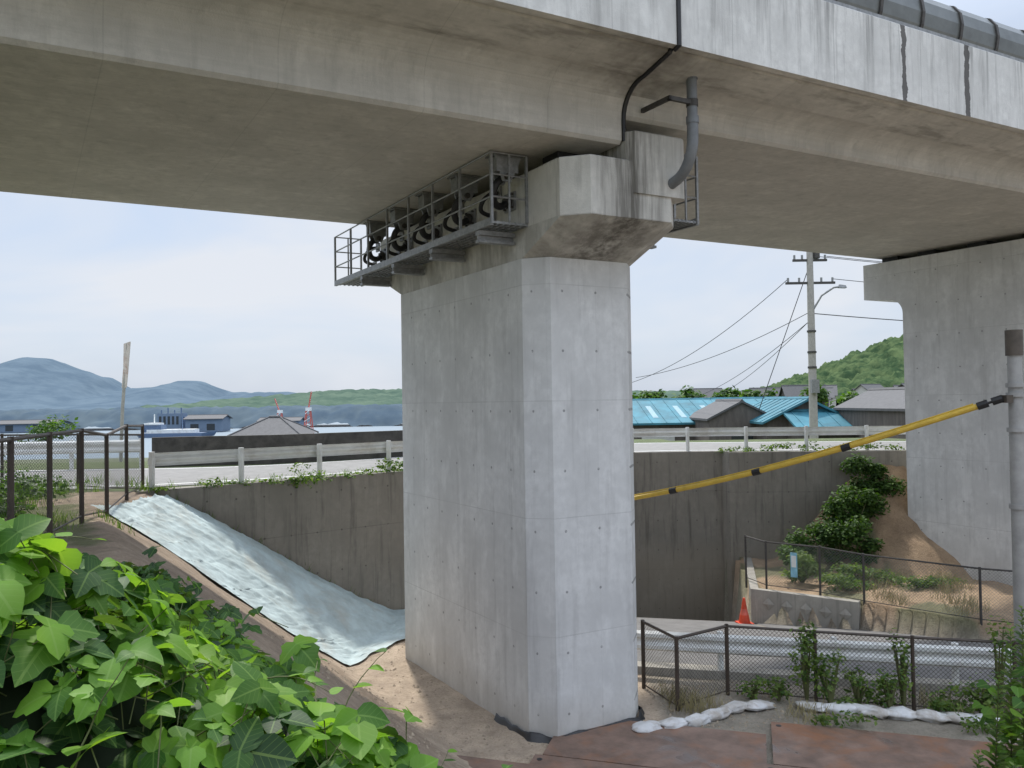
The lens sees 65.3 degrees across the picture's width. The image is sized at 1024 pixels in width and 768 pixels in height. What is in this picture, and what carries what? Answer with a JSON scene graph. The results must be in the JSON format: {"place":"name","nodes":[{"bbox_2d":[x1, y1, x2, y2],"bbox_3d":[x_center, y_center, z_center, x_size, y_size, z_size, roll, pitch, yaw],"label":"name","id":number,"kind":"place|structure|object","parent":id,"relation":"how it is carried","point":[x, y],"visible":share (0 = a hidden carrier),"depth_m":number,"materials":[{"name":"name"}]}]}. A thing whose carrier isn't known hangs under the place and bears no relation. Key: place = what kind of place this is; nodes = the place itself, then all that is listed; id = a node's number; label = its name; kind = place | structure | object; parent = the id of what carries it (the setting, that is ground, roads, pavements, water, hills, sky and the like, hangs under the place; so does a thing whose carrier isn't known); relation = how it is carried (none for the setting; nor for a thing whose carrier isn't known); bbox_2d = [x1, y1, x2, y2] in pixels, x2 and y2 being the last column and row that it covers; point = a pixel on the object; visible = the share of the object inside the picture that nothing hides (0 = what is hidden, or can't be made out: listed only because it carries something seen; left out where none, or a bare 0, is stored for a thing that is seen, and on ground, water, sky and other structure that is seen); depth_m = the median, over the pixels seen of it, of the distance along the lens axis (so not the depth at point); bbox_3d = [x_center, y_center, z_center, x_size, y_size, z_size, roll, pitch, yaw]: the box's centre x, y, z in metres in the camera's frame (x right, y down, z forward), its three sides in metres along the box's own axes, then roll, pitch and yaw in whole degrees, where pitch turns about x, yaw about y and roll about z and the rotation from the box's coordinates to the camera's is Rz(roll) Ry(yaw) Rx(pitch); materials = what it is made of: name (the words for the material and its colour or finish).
{"place":"outdoors","nodes":[
{"label":"outdoors","id":0,"kind":"place"},
{"bbox_2d":[0,422,402,459],"bbox_3d":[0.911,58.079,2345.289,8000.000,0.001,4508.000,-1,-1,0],"label":"sea","id":1,"kind":"structure","parent":0,"point":[335,427],"depth_m":198.25,"materials":[{"name":"blue liquid"}]},
{"bbox_2d":[0,419,71,432],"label":"harbour shed","id":2,"kind":"structure","parent":1,"relation":"on","point":[12,426],"depth_m":220.34,"materials":[{"name":"grey metal"}]},
{"bbox_2d":[157,408,186,428],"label":"factory building","id":3,"kind":"structure","parent":1,"relation":"on","point":[172,420],"depth_m":204.87,"materials":[{"name":"paint"}]},
{"bbox_2d":[138,414,216,437],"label":"cargo ship","id":4,"kind":"object","parent":1,"relation":"on","point":[154,429],"visible":0.92,"depth_m":170.25,"materials":[{"name":"paint"}]},
{"bbox_2d":[183,414,232,431],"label":"harbour shed","id":5,"kind":"structure","parent":1,"relation":"on","point":[211,422],"depth_m":201.44,"materials":[{"name":"blue metal"}]},
{"bbox_2d":[274,398,282,416],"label":"harbour crane","id":6,"kind":"object","parent":1,"relation":"on","point":[279,412],"visible":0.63,"depth_m":164.62,"materials":[{"name":"red paint"}]},
{"bbox_2d":[256,417,305,424],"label":"harbour shed","id":7,"kind":"structure","parent":1,"relation":"on","point":[299,420],"depth_m":206.67,"materials":[{"name":"blue metal"}]},
{"bbox_2d":[304,391,313,428],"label":"harbour crane","id":8,"kind":"object","parent":1,"relation":"on","point":[308,408],"visible":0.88,"depth_m":144.49,"materials":[{"name":"red paint"}]},
{"bbox_2d":[227,415,318,435],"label":"hip roof house","id":9,"kind":"structure","parent":0,"point":[273,425],"depth_m":73.23,"materials":[{"name":"paint"}]},
{"bbox_2d":[0,357,740,409],"bbox_3d":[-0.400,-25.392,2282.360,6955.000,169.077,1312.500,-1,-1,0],"label":"distant mountains","id":10,"kind":"structure","parent":0,"point":[33,383],"depth_m":2127.55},
{"bbox_2d":[111,388,733,408],"bbox_3d":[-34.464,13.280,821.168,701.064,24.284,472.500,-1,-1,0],"label":"hills","id":11,"kind":"structure","parent":0,"point":[356,397],"depth_m":710.04,"materials":[{"name":"green plant"}]},
{"bbox_2d":[0,441,905,489],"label":"road","id":12,"kind":"structure","parent":0,"point":[187,476],"depth_m":21.42,"materials":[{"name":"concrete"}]},
{"bbox_2d":[36,441,893,487],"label":"road edge line","id":13,"kind":"object","parent":12,"relation":"on","point":[401,457],"visible":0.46,"depth_m":22.41,"materials":[{"name":"white paint"}]},
{"bbox_2d":[0,0,1023,392],"label":"sky","id":14,"kind":"structure","parent":0,"point":[232,302],"materials":[{"name":"white"}]},
{"bbox_2d":[4,405,1022,767],"bbox_3d":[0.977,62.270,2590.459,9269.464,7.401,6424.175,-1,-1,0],"label":"ground","id":15,"kind":"structure","parent":0,"point":[898,531],"depth_m":13.72,"materials":[{"name":"soil"}]},
{"bbox_2d":[0,465,71,518],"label":"roadside shrubs","id":16,"kind":"object","parent":15,"relation":"on","point":[22,493],"visible":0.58,"depth_m":14.13,"materials":[{"name":"green plant"}]},
{"bbox_2d":[4,414,80,462],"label":"roadside shrubs","id":17,"kind":"object","parent":15,"relation":"on","point":[50,427],"visible":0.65,"depth_m":31.68,"materials":[{"name":"green plant"}]},
{"bbox_2d":[0,433,140,488],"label":"chain link fence","id":18,"kind":"object","parent":15,"relation":"on","point":[76,454],"visible":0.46,"depth_m":16.82,"materials":[{"name":"grey metal"}]},
{"bbox_2d":[0,439,140,469],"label":"guardrail","id":19,"kind":"object","parent":15,"relation":"on","point":[71,449],"visible":0.43,"depth_m":22.09,"materials":[{"name":"white metal"}]},
{"bbox_2d":[0,424,144,533],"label":"chain link fence","id":20,"kind":"object","parent":15,"relation":"on","point":[9,440],"visible":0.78,"depth_m":11.04,"materials":[{"name":"metal"}]},
{"bbox_2d":[0,673,148,767],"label":"kudzu undergrowth","id":21,"kind":"object","parent":15,"relation":"on","point":[104,756],"visible":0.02,"depth_m":2.42,"materials":[{"name":"green plant"}]},
{"bbox_2d":[119,342,130,461],"bbox_3d":[-19.413,2.036,39.972,0.686,8.303,0.180,-1,-1,0],"label":"banner pole","id":22,"kind":"object","parent":15,"relation":"on","point":[126,353],"visible":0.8,"depth_m":39.96,"materials":[{"name":"wood"}]},
{"bbox_2d":[0,467,384,600],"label":"green grass","id":23,"kind":"structure","parent":15,"relation":"on","point":[101,516],"depth_m":15.65,"materials":[{"name":"green plant"}]},
{"bbox_2d":[0,404,402,429],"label":"shore trees","id":24,"kind":"object","parent":15,"relation":"on","point":[353,415],"visible":0.4,"depth_m":236.56,"materials":[{"name":"blue"}]},
{"bbox_2d":[92,494,404,664],"bbox_3d":[-3.247,3.698,16.914,10.532,3.372,2.936,0,-2,-40],"label":"slope protection sheet","id":25,"kind":"object","parent":15,"relation":"on","point":[341,624],"visible":0.86,"depth_m":15.67,"materials":[{"name":"plastic"}]},
{"bbox_2d":[0,513,512,767],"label":"kudzu vines","id":26,"kind":"object","parent":15,"relation":"on","point":[214,688],"visible":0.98,"depth_m":2.53,"materials":[{"name":"green plant"}]},
{"bbox_2d":[152,430,402,466],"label":"parapet wall","id":27,"kind":"structure","parent":15,"relation":"on","point":[180,444],"depth_m":23.23,"materials":[{"name":"concrete"}]},
{"bbox_2d":[134,450,906,621],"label":"retaining wall","id":28,"kind":"structure","parent":15,"relation":"on","point":[343,532],"depth_m":24.04,"materials":[{"name":"concrete"}]},
{"bbox_2d":[135,441,904,492],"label":"wall top weeds","id":29,"kind":"object","parent":28,"relation":"on","point":[317,476],"depth_m":18.37,"materials":[{"name":"green plant"}]},
{"bbox_2d":[148,425,905,489],"bbox_3d":[3.619,1.875,22.132,24.440,1.110,5.615,-1,-1,-17],"label":"guardrail","id":30,"kind":"object","parent":28,"relation":"on","point":[318,451],"visible":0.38,"depth_m":18.88,"materials":[{"name":"grey metal"}]},
{"bbox_2d":[220,607,832,765],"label":"soil clods","id":31,"kind":"object","parent":15,"relation":"on","point":[487,726],"visible":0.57,"depth_m":12.59,"materials":[{"name":"brown soil"}]},
{"bbox_2d":[380,130,684,736],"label":"bridge pier","id":32,"kind":"structure","parent":15,"relation":"on","point":[519,529],"depth_m":12.29,"materials":[{"name":"concrete"}]},
{"bbox_2d":[0,0,676,227],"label":"bridge deck","id":33,"kind":"structure","parent":32,"relation":"on","point":[350,111],"depth_m":10.22,"materials":[{"name":"concrete"}]},
{"bbox_2d":[621,0,681,141],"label":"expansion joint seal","id":34,"kind":"object","parent":33,"relation":"attached to","point":[653,67],"visible":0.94,"depth_m":10.91,"materials":[{"name":"black rubber"}]},
{"bbox_2d":[334,151,528,286],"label":"inspection walkway","id":35,"kind":"structure","parent":32,"relation":"attached to","point":[450,247],"depth_m":13.36,"materials":[{"name":"metal"}]},
{"bbox_2d":[363,153,522,265],"bbox_3d":[-1.576,-2.924,14.389,0.524,0.808,6.060,0,-1,-31],"label":"cable restrainer","id":36,"kind":"object","parent":32,"relation":"attached to","point":[500,163],"visible":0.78,"depth_m":13.90,"materials":[{"name":"metal"}]},
{"bbox_2d":[641,76,698,188],"bbox_3d":[2.277,-3.643,11.448,0.534,1.604,0.668,0,-1,-31],"label":"drain pipe","id":37,"kind":"object","parent":32,"relation":"attached to","point":[690,101],"visible":0.96,"depth_m":11.29,"materials":[{"name":"grey plastic"}]},
{"bbox_2d":[650,154,698,248],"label":"inspection walkway","id":38,"kind":"structure","parent":32,"relation":"attached to","point":[680,224],"depth_m":12.36,"materials":[{"name":"metal"}]},
{"bbox_2d":[625,0,1023,259],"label":"bridge deck","id":39,"kind":"structure","parent":32,"relation":"on","point":[825,127],"depth_m":13.47,"materials":[{"name":"concrete"}]},
{"bbox_2d":[824,0,1023,62],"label":"noise barrier","id":40,"kind":"object","parent":39,"relation":"on","point":[952,23],"visible":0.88,"depth_m":13.28,"materials":[{"name":"metal"}]},
{"bbox_2d":[494,705,644,743],"bbox_3d":[0.908,5.223,12.742,2.252,0.130,1.867,0,-2,-34],"label":"black ground sheet","id":41,"kind":"object","parent":15,"relation":"on","point":[535,737],"visible":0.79,"depth_m":12.04,"materials":[{"name":"black plastic"}]},
{"bbox_2d":[641,619,729,710],"bbox_3d":[3.001,4.763,13.551,1.212,1.380,1.135,0,-1,-21],"label":"chain link fence","id":42,"kind":"object","parent":15,"relation":"on","point":[676,651],"visible":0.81,"depth_m":13.28,"materials":[{"name":"black metal"}]},
{"bbox_2d":[691,388,723,397],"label":"house","id":43,"kind":"structure","parent":15,"relation":"on","point":[707,390],"depth_m":247.33,"materials":[{"name":"grey tile"}]},
{"bbox_2d":[689,399,766,439],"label":"warehouse","id":44,"kind":"structure","parent":15,"relation":"on","point":[727,413],"depth_m":66.95,"materials":[{"name":"grey metal"}]},
{"bbox_2d":[457,721,1021,767],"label":"steel road plates","id":45,"kind":"object","parent":15,"relation":"on","point":[622,745],"visible":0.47,"depth_m":11.21,"materials":[{"name":"brown metal"}]},
{"bbox_2d":[632,384,858,408],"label":"distant trees","id":46,"kind":"object","parent":15,"relation":"on","point":[822,395],"visible":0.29,"depth_m":192.65,"materials":[{"name":"green plant"}]},
{"bbox_2d":[750,396,838,438],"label":"warehouse","id":47,"kind":"structure","parent":15,"relation":"on","point":[773,407],"depth_m":64.55,"materials":[{"name":"paint"}]},
{"bbox_2d":[744,557,860,629],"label":"block wall","id":48,"kind":"structure","parent":15,"relation":"on","point":[762,613],"depth_m":19.44,"materials":[{"name":"concrete"}]},
{"bbox_2d":[763,598,851,619],"bbox_3d":[7.077,5.435,19.268,2.114,0.300,0.050,-2,-2,36],"label":"diamond block facing","id":49,"kind":"object","parent":48,"relation":"attached to","point":[824,611],"visible":1,"depth_m":19.25,"materials":[{"name":"concrete"}]},
{"bbox_2d":[779,384,831,405],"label":"house","id":50,"kind":"structure","parent":15,"relation":"on","point":[790,390],"depth_m":196.65,"materials":[{"name":"grey tile"}]},
{"bbox_2d":[632,700,999,732],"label":"sandbags","id":51,"kind":"object","parent":15,"relation":"on","point":[705,717],"visible":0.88,"depth_m":12.33,"materials":[{"name":"white fabric"}]},
{"bbox_2d":[785,252,846,438],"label":"utility pole","id":52,"kind":"object","parent":15,"relation":"on","point":[814,381],"visible":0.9,"depth_m":41.93,"materials":[{"name":"concrete"}]},
{"bbox_2d":[634,256,902,411],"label":"overhead wires","id":53,"kind":"object","parent":52,"relation":"attached to","point":[776,329],"visible":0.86,"depth_m":43.10,"materials":[{"name":"black rubber"}]},
{"bbox_2d":[782,409,855,438],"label":"warehouse","id":54,"kind":"structure","parent":15,"relation":"on","point":[800,418],"depth_m":62.30,"materials":[{"name":"paint"}]},
{"bbox_2d":[637,661,1012,696],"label":"concrete kerb","id":55,"kind":"structure","parent":15,"relation":"on","point":[737,673],"depth_m":14.15,"materials":[{"name":"grey concrete"}]},
{"bbox_2d":[637,630,1012,683],"bbox_3d":[7.474,4.925,13.458,11.629,1.110,0.213,-1,-1,13],"label":"guardrail","id":56,"kind":"object","parent":55,"relation":"on","point":[788,644],"visible":0.49,"depth_m":13.85,"materials":[{"name":"grey metal"}]},
{"bbox_2d":[656,562,1020,724],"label":"dry grass","id":57,"kind":"structure","parent":15,"relation":"on","point":[710,702],"depth_m":13.34,"materials":[{"name":"brown plant"}]},
{"bbox_2d":[775,453,906,569],"bbox_3d":[9.436,3.605,22.385,4.594,3.191,2.098,0,-1,-26],"label":"shrub","id":58,"kind":"object","parent":15,"relation":"on","point":[845,528],"visible":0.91,"depth_m":22.33,"materials":[{"name":"green plant"}]},
{"bbox_2d":[781,550,965,590],"bbox_3d":[9.133,4.797,20.491,4.433,0.986,1.770,-1,-1,0],"label":"shrub","id":59,"kind":"object","parent":15,"relation":"on","point":[803,564],"visible":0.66,"depth_m":20.41,"materials":[{"name":"green plant"}]},
{"bbox_2d":[725,624,1023,712],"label":"chain link fence","id":60,"kind":"object","parent":15,"relation":"on","point":[912,658],"visible":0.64,"depth_m":12.85,"materials":[{"name":"black metal"}]},
{"bbox_2d":[736,615,1015,712],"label":"weeds","id":61,"kind":"object","parent":15,"relation":"on","point":[779,690],"visible":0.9,"depth_m":12.79,"materials":[{"name":"green plant"}]},
{"bbox_2d":[744,535,1013,624],"bbox_3d":[9.671,4.591,17.804,9.646,1.460,0.693,-2,-2,39],"label":"chain link fence","id":62,"kind":"object","parent":15,"relation":"on","point":[980,586],"visible":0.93,"depth_m":18.55,"materials":[{"name":"metal"}]},
{"bbox_2d":[790,552,797,577],"bbox_3d":[6.966,4.477,19.757,0.160,0.600,0.038,-2,-2,37],"label":"notice board","id":63,"kind":"object","parent":62,"relation":"attached to","point":[793,562],"visible":1,"depth_m":19.74,"materials":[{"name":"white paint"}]},
{"bbox_2d":[811,689,1000,735],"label":"ground weeds","id":64,"kind":"object","parent":15,"relation":"on","point":[822,720],"visible":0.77,"depth_m":12.11,"materials":[{"name":"green plant"}]},
{"bbox_2d":[863,234,1023,585],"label":"bridge pier","id":65,"kind":"structure","parent":15,"relation":"on","point":[962,310],"depth_m":21.36,"materials":[{"name":"concrete"}]},
{"bbox_2d":[969,605,1023,767],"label":"tall weeds","id":66,"kind":"object","parent":15,"relation":"on","point":[1011,724],"visible":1,"depth_m":9.49,"materials":[{"name":"green plant"}]},
{"bbox_2d":[1002,329,1023,712],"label":"steel pole","id":67,"kind":"object","parent":15,"relation":"on","point":[1014,395],"visible":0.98,"depth_m":12.45,"materials":[{"name":"grey metal"}]},
{"bbox_2d":[634,395,1003,499],"bbox_3d":[4.428,1.462,14.892,8.161,2.382,0.128,-2,-2,36],"label":"covered power cable","id":68,"kind":"object","parent":67,"relation":"attached to","point":[980,405],"visible":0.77,"depth_m":14.01,"materials":[{"name":"yellow plastic"}]},
{"bbox_2d":[632,396,785,440],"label":"warehouse","id":69,"kind":"structure","parent":0,"point":[652,413],"depth_m":75.59,"materials":[{"name":"paint"}]},
{"bbox_2d":[749,387,780,396],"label":"house","id":70,"kind":"structure","parent":0,"point":[761,389],"depth_m":251.60,"materials":[{"name":"grey tile"}]},
{"bbox_2d":[738,334,903,405],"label":"forest hill","id":71,"kind":"structure","parent":0,"point":[881,363],"depth_m":434.37,"materials":[{"name":"green plant"}]},
{"bbox_2d":[637,617,1012,681],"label":"road","id":72,"kind":"structure","parent":0,"point":[679,625],"depth_m":16.23,"materials":[{"name":"grey asphalt"}]},
{"bbox_2d":[735,598,753,623],"bbox_3d":[5.688,5.553,19.581,0.340,0.620,0.340,-1,-1,-11],"label":"traffic cone","id":73,"kind":"object","parent":72,"relation":"on","point":[744,617],"visible":1,"depth_m":19.51,"materials":[{"name":"orange plastic"}]},
{"bbox_2d":[827,387,834,408],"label":"house","id":74,"kind":"structure","parent":0,"point":[831,392],"depth_m":214.16,"materials":[{"name":"paint"}]},
{"bbox_2d":[826,385,837,406],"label":"house","id":75,"kind":"structure","parent":0,"point":[835,392],"depth_m":223.58,"materials":[{"name":"paint"}]},
{"bbox_2d":[853,384,882,395],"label":"house","id":76,"kind":"structure","parent":0,"point":[861,388],"depth_m":239.16,"materials":[{"name":"paint"}]},
{"bbox_2d":[833,387,905,438],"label":"warehouse","id":77,"kind":"structure","parent":0,"point":[884,406],"depth_m":58.88,"materials":[{"name":"grey metal"}]}
]}

